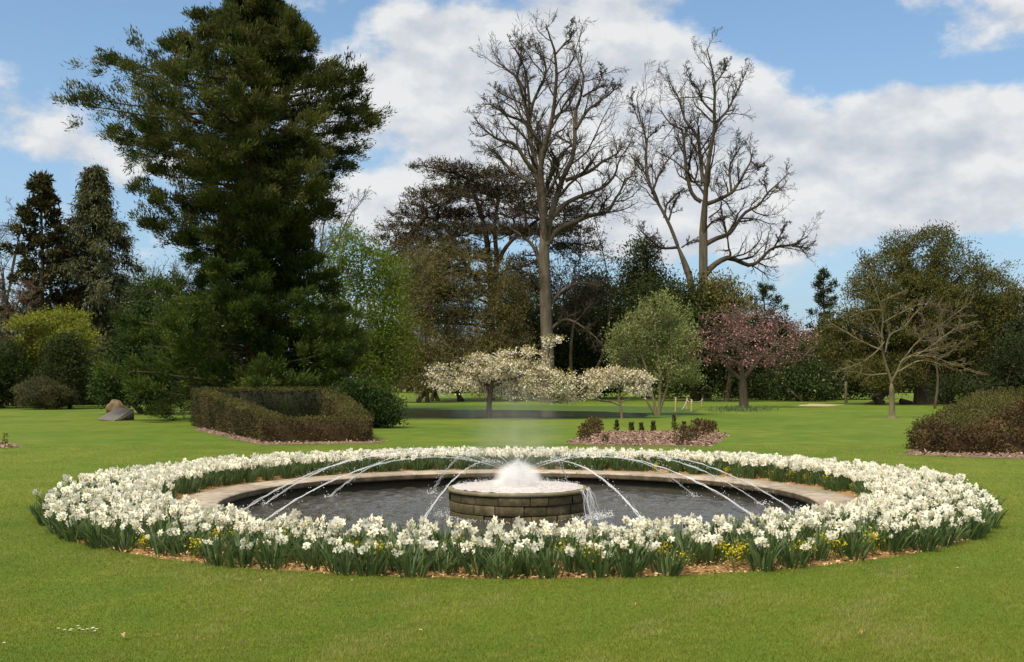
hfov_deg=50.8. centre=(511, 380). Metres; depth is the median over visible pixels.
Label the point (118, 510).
daffodil clump
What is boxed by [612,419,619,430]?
young yew
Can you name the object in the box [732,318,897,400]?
dark hedge
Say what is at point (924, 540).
daffodil clump
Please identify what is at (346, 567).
daffodil clump
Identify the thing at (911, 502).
daffodil clump
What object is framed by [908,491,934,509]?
daffodil clump
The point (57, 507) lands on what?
daffodil clump
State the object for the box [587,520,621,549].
daffodil clump
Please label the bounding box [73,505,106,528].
daffodil clump
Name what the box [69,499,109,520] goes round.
daffodil clump
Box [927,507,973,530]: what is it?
daffodil clump
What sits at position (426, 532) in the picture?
daffodil clump
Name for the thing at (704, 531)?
daffodil clump
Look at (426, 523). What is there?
daffodil clump
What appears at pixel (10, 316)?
dark yew
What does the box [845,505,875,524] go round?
daffodil clump
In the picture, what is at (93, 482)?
daffodil clump
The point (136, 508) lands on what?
daffodil clump
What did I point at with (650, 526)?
daffodil clump
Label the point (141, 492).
daffodil clump
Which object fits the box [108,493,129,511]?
daffodil clump
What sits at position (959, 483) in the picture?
daffodil clump
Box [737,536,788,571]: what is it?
daffodil clump
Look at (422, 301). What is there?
budding tree
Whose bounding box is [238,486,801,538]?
pool water
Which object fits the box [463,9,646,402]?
bare tree
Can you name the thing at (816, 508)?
daffodil clump
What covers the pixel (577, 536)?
daffodil clump
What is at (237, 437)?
bark chips
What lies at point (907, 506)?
daffodil clump
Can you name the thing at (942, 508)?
daffodil clump
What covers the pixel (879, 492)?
daffodil clump
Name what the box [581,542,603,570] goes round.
yellow flower plant
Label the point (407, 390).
distant wood
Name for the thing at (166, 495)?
daffodil clump
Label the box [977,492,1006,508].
daffodil clump
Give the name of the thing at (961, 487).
daffodil clump
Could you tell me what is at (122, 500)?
daffodil clump
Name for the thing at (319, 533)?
daffodil clump
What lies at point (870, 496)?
daffodil clump
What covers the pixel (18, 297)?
bare thicket
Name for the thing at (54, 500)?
daffodil clump
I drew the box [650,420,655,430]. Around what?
young yew
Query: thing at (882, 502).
daffodil clump
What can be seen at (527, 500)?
fountain
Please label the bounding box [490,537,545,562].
daffodil clump
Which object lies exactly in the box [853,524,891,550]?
daffodil clump
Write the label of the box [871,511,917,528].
daffodil clump
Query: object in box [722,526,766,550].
daffodil clump
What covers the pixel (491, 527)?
daffodil clump
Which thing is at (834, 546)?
yellow flower plant
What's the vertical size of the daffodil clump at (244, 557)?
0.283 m
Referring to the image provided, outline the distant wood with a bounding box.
[90,290,1023,392]
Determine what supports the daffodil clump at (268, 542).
on the flower bed soil
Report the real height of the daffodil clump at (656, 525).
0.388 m
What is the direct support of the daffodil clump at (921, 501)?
on the flower bed soil
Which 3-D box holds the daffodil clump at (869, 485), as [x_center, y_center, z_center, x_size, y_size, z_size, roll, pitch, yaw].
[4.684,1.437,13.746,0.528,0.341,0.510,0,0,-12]
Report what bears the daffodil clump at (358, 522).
on the flower bed soil
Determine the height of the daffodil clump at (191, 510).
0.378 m
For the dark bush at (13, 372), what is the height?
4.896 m
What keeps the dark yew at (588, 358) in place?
on the lawn at (850, 424)
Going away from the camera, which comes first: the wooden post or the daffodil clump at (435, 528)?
the daffodil clump at (435, 528)
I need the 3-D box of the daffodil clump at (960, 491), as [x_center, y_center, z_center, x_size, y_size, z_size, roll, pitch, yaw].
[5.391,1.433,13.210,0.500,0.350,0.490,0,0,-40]
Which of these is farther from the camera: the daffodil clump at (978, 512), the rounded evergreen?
the rounded evergreen
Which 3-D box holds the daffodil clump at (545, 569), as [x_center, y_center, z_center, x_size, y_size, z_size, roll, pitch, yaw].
[0.287,1.434,8.799,0.462,0.349,0.491,0,0,26]
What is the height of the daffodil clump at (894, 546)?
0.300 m
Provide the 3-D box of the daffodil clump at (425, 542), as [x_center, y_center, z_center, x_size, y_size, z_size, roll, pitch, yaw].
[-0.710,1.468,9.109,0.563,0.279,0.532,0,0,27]
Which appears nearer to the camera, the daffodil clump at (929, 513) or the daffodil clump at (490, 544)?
the daffodil clump at (490, 544)
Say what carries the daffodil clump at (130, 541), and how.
on the flower bed soil
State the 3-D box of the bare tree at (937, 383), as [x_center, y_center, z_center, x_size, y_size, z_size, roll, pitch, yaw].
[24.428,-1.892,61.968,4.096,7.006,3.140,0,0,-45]
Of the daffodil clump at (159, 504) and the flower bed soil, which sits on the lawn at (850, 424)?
the flower bed soil
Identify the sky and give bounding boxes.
[0,0,1023,375]
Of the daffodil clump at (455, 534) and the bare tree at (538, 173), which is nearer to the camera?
the daffodil clump at (455, 534)
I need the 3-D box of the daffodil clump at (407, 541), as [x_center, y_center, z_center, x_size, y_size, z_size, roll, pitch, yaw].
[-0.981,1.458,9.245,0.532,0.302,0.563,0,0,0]
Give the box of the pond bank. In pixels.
[401,405,701,419]
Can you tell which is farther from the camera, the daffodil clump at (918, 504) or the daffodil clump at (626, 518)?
the daffodil clump at (918, 504)
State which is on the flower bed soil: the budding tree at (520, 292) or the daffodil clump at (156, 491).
the daffodil clump at (156, 491)
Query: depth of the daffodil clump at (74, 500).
12.20 m
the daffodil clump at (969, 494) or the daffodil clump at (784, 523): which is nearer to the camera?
the daffodil clump at (784, 523)
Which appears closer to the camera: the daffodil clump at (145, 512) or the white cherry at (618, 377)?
the daffodil clump at (145, 512)
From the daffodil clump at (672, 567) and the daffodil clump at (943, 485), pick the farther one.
the daffodil clump at (943, 485)
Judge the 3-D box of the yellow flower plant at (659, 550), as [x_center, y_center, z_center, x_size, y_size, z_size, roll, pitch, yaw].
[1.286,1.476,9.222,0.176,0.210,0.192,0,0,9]
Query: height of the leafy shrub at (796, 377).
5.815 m
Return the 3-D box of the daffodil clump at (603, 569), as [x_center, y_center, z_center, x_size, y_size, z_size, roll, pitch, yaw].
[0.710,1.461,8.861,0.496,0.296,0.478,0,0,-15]
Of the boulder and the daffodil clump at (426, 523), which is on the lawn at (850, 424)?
the boulder
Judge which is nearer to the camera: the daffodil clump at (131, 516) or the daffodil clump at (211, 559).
the daffodil clump at (211, 559)
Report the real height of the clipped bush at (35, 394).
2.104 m
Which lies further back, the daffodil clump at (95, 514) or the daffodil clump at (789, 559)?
the daffodil clump at (95, 514)
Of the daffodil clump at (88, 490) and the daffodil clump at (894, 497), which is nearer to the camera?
the daffodil clump at (894, 497)
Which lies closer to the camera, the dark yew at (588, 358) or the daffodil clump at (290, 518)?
the daffodil clump at (290, 518)
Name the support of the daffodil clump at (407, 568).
on the flower bed soil
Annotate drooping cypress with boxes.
[20,163,175,404]
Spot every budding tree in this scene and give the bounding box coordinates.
[367,241,462,402]
[388,234,477,400]
[414,232,519,401]
[462,248,540,400]
[688,266,764,401]
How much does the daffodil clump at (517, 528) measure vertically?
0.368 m
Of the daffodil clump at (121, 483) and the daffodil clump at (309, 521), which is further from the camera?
the daffodil clump at (121, 483)
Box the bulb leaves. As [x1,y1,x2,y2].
[692,405,788,412]
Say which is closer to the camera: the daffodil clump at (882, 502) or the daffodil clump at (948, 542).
the daffodil clump at (948, 542)
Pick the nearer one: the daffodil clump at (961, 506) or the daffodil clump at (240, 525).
the daffodil clump at (240, 525)
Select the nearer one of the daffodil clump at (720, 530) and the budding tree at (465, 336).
the daffodil clump at (720, 530)
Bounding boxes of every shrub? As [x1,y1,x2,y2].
[0,302,107,407]
[330,374,410,427]
[754,332,843,401]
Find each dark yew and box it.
[0,282,44,369]
[88,282,194,385]
[474,262,609,397]
[530,266,635,398]
[597,226,689,398]
[638,269,773,401]
[712,305,807,397]
[918,320,1023,404]
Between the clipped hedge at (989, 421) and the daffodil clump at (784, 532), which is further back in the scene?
the clipped hedge at (989, 421)
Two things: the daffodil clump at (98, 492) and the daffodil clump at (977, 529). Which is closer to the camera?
the daffodil clump at (977, 529)
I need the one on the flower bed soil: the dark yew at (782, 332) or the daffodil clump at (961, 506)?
the daffodil clump at (961, 506)
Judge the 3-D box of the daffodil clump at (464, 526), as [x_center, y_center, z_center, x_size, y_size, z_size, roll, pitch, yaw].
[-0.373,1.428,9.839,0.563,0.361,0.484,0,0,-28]
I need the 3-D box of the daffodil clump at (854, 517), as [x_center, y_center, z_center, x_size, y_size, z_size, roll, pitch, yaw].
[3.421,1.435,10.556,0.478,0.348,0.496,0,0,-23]
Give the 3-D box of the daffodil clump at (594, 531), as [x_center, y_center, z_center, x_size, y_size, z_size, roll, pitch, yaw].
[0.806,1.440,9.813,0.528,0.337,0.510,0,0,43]
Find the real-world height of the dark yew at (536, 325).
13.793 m
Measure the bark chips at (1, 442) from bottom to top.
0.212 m
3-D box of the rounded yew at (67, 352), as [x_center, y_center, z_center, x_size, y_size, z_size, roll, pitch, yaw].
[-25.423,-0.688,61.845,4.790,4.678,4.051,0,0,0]
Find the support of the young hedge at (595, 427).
on the planting bed mulch at (693, 444)
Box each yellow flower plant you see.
[136,534,150,550]
[183,535,209,557]
[211,526,226,541]
[370,540,395,557]
[554,539,576,559]
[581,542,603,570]
[655,541,671,562]
[671,550,693,567]
[715,540,726,558]
[720,540,745,567]
[726,539,750,564]
[787,540,808,557]
[825,536,846,558]
[863,526,889,556]
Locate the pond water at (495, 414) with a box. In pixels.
[398,410,652,417]
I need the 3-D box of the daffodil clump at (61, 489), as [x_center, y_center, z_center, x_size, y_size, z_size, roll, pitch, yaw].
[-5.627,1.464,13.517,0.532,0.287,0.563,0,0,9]
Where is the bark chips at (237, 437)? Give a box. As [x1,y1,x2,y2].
[195,426,386,444]
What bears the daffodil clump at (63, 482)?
on the flower bed soil
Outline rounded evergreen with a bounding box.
[801,219,1023,404]
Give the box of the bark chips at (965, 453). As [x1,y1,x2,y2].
[907,448,1023,457]
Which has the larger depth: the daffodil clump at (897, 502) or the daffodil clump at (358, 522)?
the daffodil clump at (897, 502)
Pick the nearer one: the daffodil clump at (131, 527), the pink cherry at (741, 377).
the daffodil clump at (131, 527)
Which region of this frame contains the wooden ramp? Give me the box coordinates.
[97,407,133,420]
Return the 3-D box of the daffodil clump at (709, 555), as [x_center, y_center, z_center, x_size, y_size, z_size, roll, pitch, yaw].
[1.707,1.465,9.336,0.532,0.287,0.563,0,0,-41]
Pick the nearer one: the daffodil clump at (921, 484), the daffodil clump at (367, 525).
the daffodil clump at (367, 525)
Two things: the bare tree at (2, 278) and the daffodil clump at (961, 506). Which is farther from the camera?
the bare tree at (2, 278)
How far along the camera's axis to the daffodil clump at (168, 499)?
11.85 m
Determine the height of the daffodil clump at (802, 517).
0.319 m
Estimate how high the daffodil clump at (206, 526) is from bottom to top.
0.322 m
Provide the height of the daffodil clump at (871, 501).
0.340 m
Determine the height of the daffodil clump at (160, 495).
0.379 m
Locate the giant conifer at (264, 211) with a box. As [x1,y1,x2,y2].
[49,0,397,420]
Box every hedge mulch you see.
[192,427,385,444]
[902,450,1023,458]
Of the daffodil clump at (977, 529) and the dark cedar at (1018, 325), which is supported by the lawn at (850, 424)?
the dark cedar at (1018, 325)
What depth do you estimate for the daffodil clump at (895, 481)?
13.82 m
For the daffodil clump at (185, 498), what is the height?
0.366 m
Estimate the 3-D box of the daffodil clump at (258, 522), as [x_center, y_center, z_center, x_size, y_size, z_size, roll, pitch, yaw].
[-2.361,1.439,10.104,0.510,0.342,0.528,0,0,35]
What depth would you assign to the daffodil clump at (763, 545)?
9.26 m
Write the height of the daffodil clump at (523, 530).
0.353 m
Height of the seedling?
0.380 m
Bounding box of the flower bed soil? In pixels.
[61,465,964,578]
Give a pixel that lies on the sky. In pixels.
(885, 114)
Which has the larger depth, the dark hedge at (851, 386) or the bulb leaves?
the dark hedge at (851, 386)
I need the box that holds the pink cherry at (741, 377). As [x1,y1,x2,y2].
[685,299,824,407]
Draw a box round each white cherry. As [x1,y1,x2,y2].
[419,333,608,417]
[580,364,656,418]
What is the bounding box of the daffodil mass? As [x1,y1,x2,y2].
[62,445,968,498]
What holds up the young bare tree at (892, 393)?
on the lawn at (850, 424)
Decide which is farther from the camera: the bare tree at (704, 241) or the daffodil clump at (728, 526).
the bare tree at (704, 241)
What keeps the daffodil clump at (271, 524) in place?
on the flower bed soil
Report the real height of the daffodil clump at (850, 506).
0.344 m
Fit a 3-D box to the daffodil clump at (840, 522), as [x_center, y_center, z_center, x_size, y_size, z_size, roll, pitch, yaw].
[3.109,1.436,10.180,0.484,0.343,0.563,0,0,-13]
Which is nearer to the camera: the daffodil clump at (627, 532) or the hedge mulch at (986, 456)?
the daffodil clump at (627, 532)
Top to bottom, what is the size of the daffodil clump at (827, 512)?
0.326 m
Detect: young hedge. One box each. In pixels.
[575,416,603,440]
[671,418,718,444]
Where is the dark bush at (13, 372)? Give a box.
[0,332,38,407]
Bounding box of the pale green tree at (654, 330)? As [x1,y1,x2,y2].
[599,287,707,414]
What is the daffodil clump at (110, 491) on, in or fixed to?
on the flower bed soil
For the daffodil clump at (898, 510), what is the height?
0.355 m
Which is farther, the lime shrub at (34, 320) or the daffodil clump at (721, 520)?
the lime shrub at (34, 320)
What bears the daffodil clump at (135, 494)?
on the flower bed soil
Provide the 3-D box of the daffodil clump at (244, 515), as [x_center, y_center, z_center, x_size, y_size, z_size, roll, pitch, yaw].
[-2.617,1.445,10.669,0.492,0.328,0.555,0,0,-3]
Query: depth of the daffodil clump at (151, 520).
10.38 m
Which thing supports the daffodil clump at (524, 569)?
on the flower bed soil
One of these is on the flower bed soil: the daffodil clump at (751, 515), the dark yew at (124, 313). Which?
the daffodil clump at (751, 515)
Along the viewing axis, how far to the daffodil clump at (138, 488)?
12.96 m
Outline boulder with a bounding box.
[106,399,124,412]
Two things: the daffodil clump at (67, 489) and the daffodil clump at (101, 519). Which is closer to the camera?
the daffodil clump at (101, 519)
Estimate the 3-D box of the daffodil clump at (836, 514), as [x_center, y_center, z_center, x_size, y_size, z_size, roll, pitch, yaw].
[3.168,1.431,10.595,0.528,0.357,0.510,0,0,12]
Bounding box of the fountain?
[239,445,799,523]
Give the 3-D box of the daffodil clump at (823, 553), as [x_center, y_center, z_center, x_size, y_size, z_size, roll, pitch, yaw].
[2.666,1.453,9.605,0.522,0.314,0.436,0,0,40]
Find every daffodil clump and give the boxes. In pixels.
[25,498,67,523]
[27,498,57,525]
[28,489,41,513]
[34,486,70,507]
[35,490,71,510]
[36,499,73,533]
[41,491,68,502]
[42,497,74,521]
[43,511,84,539]
[44,487,66,496]
[46,494,85,506]
[54,513,94,541]
[56,479,89,493]
[57,482,82,490]
[58,501,99,517]
[65,502,85,524]
[68,486,83,502]
[69,492,101,504]
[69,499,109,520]
[70,501,97,511]
[71,509,120,546]
[72,480,97,488]
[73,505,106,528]
[74,512,121,548]
[76,497,108,508]
[77,481,85,491]
[79,487,109,501]
[79,492,108,505]
[80,510,120,533]
[82,501,117,521]
[88,487,104,500]
[90,480,108,486]
[91,503,128,524]
[95,486,118,503]
[96,507,144,541]
[100,512,151,552]
[102,494,125,505]
[103,483,116,495]
[104,484,129,496]
[105,510,148,544]
[107,491,130,508]
[107,498,135,512]
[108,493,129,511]
[108,502,144,521]
[111,504,152,527]
[116,487,145,504]
[118,482,149,496]
[119,479,132,489]
[120,480,142,488]
[120,507,158,533]
[126,494,146,504]
[129,490,150,506]
[129,518,182,549]
[133,485,153,491]
[137,491,181,512]
[137,502,166,524]
[138,480,160,491]
[139,516,179,543]
[140,489,159,497]
[141,498,151,512]
[142,479,168,493]
[142,490,167,500]
[144,494,176,517]
[145,504,186,532]
[146,527,190,556]
[148,497,168,518]
[149,478,174,494]
[149,491,171,498]
[154,525,205,556]
[156,499,187,527]
[157,508,184,524]
[167,494,189,517]
[169,514,210,537]
[171,503,212,527]
[173,513,217,542]
[177,510,221,547]
[182,498,204,508]
[188,523,229,555]
[193,533,246,565]
[195,504,224,519]
[201,503,252,535]
[201,504,225,532]
[202,510,241,540]
[209,530,270,558]
[212,532,266,568]
[215,505,257,536]
[216,517,258,547]
[217,512,262,541]
[226,511,273,532]
[242,517,283,547]
[242,529,303,563]
[243,520,291,550]
[243,534,298,569]
[257,513,299,534]
[259,525,308,556]
[266,516,299,540]
[274,535,330,563]
[277,509,326,529]
[282,518,317,541]
[287,516,325,546]
[288,533,337,569]
[293,524,349,550]
[298,515,336,542]
[302,529,352,559]
[310,537,363,571]
[321,542,376,575]
[322,518,363,546]
[324,516,370,540]
[331,518,388,544]
[331,538,380,557]
[338,535,395,569]
[341,539,398,576]
[342,524,390,553]
[352,513,395,548]
[364,523,418,556]
[370,535,423,564]
[377,531,424,572]
[383,541,441,577]
[387,516,443,538]
[389,518,437,542]
[396,528,442,555]
[407,539,461,569]
[412,533,453,558]
[421,540,468,575]
[423,518,462,550]
[437,536,492,566]
[441,528,493,559]
[449,519,497,551]
[450,532,507,576]
[463,537,514,564]
[469,523,514,552]
[470,515,513,547]
[475,547,527,579]
[476,526,536,556]
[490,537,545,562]
[505,545,557,577]
[506,521,552,554]
[509,516,540,542]
[514,526,565,561]
[520,538,573,579]
[531,523,569,557]
[532,519,565,551]
[546,527,591,561]
[548,539,598,574]
[551,520,599,544]
[552,526,610,556]
[553,516,593,541]
[566,538,615,568]
[573,540,630,577]
[584,536,629,564]
[587,520,621,545]
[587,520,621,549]
[600,537,654,578]
[603,518,646,547]
[606,528,654,559]
[608,515,650,537]
[612,531,666,563]
[620,535,663,570]
[623,517,667,554]
[633,519,674,534]
[643,541,693,576]
[645,518,675,542]
[645,525,691,559]
[660,532,716,565]
[661,514,700,544]
[661,526,706,557]
[670,512,713,534]
[677,515,716,548]
[683,533,742,564]
[685,515,736,536]
[695,528,743,556]
[699,523,741,548]
[700,514,742,540]
[716,514,757,541]
[718,525,763,559]
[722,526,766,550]
[734,512,780,530]
[735,516,777,541]
[735,536,788,564]
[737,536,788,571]
[742,521,802,557]
[745,510,785,538]
[753,507,800,530]
[759,506,807,536]
[761,529,810,551]
[768,524,820,568]
[771,533,816,560]
[773,518,817,539]
[785,506,817,533]
[787,525,840,560]
[794,516,836,547]
[798,516,827,536]
[806,504,843,531]
[808,501,846,520]
[813,509,863,530]
[819,521,871,552]
[820,500,856,520]
[820,517,862,543]
[821,508,848,525]
[823,519,878,560]
[837,505,874,530]
[837,519,875,540]
[839,492,876,510]
[844,503,875,523]
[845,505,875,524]
[846,511,882,532]
[849,495,878,512]
[851,517,900,544]
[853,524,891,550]
[857,495,891,516]
[859,481,886,497]
[862,522,916,554]
[864,479,892,493]
[866,485,886,499]
[867,496,899,519]
[868,481,887,494]
[870,509,910,541]
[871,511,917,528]
[872,506,911,522]
[873,493,895,507]
[873,506,910,523]
[875,490,903,505]
[875,500,899,517]
[880,487,892,496]
[883,520,924,551]
[884,504,921,518]
[886,485,923,497]
[887,484,911,499]
[888,495,920,515]
[889,479,900,487]
[891,480,920,498]
[893,508,933,529]
[897,498,933,515]
[897,512,935,544]
[899,479,910,485]
[899,494,926,511]
[900,519,947,551]
[904,491,921,502]
[905,502,933,519]
[907,487,935,498]
[907,487,943,494]
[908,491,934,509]
[909,512,950,539]
[910,497,958,512]
[912,485,932,495]
[914,480,941,490]
[916,519,969,547]
[924,480,948,492]
[925,489,954,500]
[926,495,956,510]
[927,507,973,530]
[929,510,972,529]
[934,514,971,542]
[937,490,958,513]
[939,505,966,522]
[940,500,965,519]
[941,493,959,512]
[942,486,964,494]
[945,482,952,489]
[946,489,964,503]
[948,485,963,498]
[953,480,979,491]
[954,506,1001,537]
[954,510,994,540]
[955,489,991,509]
[955,498,997,523]
[956,496,997,513]
[958,502,1001,533]
[959,484,983,499]
[959,484,991,498]
[960,493,1001,511]
[976,501,1009,528]
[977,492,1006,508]
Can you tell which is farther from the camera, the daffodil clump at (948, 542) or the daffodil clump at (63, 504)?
the daffodil clump at (63, 504)
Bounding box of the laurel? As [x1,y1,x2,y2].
[84,269,195,413]
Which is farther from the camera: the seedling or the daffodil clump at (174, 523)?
the seedling
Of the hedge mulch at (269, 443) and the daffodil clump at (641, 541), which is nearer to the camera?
the daffodil clump at (641, 541)
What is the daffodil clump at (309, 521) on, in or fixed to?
on the flower bed soil
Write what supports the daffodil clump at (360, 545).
on the flower bed soil
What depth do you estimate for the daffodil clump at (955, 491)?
12.76 m
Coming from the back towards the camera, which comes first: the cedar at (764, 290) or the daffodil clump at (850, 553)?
the cedar at (764, 290)
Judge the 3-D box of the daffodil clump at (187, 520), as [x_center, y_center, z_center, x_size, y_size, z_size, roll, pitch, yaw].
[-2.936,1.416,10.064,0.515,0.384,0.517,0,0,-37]
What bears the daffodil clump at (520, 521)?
on the flower bed soil
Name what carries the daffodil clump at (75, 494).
on the flower bed soil
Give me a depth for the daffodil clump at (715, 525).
10.27 m
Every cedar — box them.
[362,155,605,399]
[742,279,791,395]
[1002,297,1023,389]
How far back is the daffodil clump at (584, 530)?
9.57 m
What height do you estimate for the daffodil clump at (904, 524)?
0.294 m
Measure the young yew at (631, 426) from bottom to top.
0.349 m
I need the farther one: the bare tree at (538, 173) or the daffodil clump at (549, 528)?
the bare tree at (538, 173)
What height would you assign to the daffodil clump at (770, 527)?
0.366 m
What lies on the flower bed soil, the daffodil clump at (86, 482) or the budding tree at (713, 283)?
the daffodil clump at (86, 482)
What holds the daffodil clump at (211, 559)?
on the flower bed soil
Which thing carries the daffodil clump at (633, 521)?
on the flower bed soil
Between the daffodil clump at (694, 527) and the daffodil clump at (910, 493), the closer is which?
the daffodil clump at (694, 527)
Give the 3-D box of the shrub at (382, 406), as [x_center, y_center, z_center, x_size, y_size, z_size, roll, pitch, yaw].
[-4.865,0.664,37.064,2.943,2.040,2.853,0,0,0]
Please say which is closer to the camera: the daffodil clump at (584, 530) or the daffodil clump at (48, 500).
the daffodil clump at (584, 530)
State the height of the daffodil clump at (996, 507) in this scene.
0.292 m
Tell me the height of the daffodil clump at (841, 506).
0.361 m
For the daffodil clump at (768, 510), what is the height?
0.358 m
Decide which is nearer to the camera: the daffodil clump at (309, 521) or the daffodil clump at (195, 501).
the daffodil clump at (309, 521)
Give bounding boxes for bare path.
[799,404,839,405]
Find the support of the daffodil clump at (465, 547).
on the flower bed soil
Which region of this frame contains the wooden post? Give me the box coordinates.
[844,381,846,402]
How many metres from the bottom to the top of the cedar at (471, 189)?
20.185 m
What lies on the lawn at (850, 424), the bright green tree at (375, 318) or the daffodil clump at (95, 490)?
the bright green tree at (375, 318)
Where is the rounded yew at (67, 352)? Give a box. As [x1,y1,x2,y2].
[29,329,101,408]
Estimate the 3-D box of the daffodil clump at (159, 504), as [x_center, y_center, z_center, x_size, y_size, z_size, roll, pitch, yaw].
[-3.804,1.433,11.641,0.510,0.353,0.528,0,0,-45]
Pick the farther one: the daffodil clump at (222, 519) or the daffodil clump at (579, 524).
the daffodil clump at (222, 519)
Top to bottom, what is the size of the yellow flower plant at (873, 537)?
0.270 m
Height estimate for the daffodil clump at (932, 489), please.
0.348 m
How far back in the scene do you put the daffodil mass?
17.74 m
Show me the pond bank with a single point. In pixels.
(668, 411)
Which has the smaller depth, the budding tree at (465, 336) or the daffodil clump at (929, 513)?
the daffodil clump at (929, 513)
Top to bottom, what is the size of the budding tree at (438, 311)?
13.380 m
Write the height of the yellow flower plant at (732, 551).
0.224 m
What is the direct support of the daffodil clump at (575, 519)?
on the flower bed soil
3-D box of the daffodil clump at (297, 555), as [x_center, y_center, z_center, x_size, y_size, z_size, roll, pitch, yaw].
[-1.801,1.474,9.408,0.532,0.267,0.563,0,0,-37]
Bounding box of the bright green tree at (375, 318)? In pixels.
[309,214,427,392]
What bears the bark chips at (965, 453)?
on the hedge mulch at (986, 456)
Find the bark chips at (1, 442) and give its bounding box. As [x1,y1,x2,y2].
[0,441,20,447]
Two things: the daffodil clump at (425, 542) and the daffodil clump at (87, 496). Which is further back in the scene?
the daffodil clump at (87, 496)
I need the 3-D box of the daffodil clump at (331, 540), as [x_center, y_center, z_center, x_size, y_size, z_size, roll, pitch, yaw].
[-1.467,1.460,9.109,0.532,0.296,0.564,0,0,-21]
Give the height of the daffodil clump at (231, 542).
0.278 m
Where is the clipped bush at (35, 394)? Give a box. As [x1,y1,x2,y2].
[8,375,80,409]
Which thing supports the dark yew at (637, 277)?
on the lawn at (850, 424)
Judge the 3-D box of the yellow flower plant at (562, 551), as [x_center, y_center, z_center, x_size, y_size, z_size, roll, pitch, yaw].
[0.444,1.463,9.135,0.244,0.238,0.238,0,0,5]
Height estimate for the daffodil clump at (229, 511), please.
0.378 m
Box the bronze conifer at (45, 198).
[0,170,87,404]
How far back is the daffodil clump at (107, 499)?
12.45 m
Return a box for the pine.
[805,266,842,397]
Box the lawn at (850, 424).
[0,382,1023,661]
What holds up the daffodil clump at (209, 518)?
on the flower bed soil
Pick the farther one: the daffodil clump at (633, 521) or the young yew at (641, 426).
the young yew at (641, 426)
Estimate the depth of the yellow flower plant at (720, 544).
9.50 m
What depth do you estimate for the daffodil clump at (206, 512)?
10.95 m
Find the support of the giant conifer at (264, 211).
on the lawn at (850, 424)
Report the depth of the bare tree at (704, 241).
91.99 m
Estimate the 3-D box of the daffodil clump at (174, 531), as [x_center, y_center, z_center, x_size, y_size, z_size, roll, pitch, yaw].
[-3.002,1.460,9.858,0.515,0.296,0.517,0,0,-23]
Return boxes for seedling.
[1,432,8,445]
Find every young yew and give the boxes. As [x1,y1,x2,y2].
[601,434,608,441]
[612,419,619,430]
[628,421,634,431]
[639,422,644,431]
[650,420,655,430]
[671,414,676,429]
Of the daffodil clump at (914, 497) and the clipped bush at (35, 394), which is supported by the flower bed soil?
the daffodil clump at (914, 497)
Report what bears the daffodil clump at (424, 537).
on the flower bed soil
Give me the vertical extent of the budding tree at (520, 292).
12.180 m
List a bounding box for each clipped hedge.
[189,385,374,441]
[902,385,1023,453]
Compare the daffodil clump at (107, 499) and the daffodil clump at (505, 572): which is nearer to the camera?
the daffodil clump at (505, 572)
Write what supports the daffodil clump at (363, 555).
on the flower bed soil
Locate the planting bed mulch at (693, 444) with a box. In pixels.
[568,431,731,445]
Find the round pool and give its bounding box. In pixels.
[179,469,853,549]
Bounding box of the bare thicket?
[0,276,56,405]
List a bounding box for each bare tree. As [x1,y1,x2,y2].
[0,197,32,354]
[120,250,208,344]
[301,176,375,373]
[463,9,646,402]
[530,189,629,399]
[595,59,698,289]
[640,27,823,399]
[825,247,987,418]
[902,295,964,408]
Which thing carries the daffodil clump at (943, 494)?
on the flower bed soil
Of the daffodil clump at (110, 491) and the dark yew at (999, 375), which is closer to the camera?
the daffodil clump at (110, 491)
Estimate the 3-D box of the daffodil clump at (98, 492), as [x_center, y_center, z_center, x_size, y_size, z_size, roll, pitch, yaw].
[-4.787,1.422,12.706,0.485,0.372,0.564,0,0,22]
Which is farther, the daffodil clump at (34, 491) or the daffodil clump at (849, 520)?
the daffodil clump at (34, 491)
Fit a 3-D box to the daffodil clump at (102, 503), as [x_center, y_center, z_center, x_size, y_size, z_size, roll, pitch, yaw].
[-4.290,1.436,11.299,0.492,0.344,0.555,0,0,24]
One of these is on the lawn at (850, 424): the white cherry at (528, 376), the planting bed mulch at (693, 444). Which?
the planting bed mulch at (693, 444)
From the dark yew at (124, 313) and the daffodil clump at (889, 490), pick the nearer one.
the daffodil clump at (889, 490)
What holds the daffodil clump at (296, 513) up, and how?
on the flower bed soil
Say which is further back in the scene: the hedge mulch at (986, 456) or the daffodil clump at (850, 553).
the hedge mulch at (986, 456)
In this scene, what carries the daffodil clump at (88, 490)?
on the flower bed soil
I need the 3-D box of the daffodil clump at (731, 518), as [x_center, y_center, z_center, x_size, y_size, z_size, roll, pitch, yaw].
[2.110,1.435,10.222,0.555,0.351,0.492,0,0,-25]
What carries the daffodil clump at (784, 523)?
on the flower bed soil
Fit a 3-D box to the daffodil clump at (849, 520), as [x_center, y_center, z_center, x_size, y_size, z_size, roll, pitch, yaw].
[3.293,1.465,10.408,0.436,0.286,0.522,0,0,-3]
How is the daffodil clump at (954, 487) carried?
on the flower bed soil
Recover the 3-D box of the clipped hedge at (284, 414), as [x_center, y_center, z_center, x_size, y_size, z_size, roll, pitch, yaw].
[-6.703,0.897,34.085,5.055,1.540,12.840,0,0,-25]
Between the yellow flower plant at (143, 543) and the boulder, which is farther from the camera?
the boulder

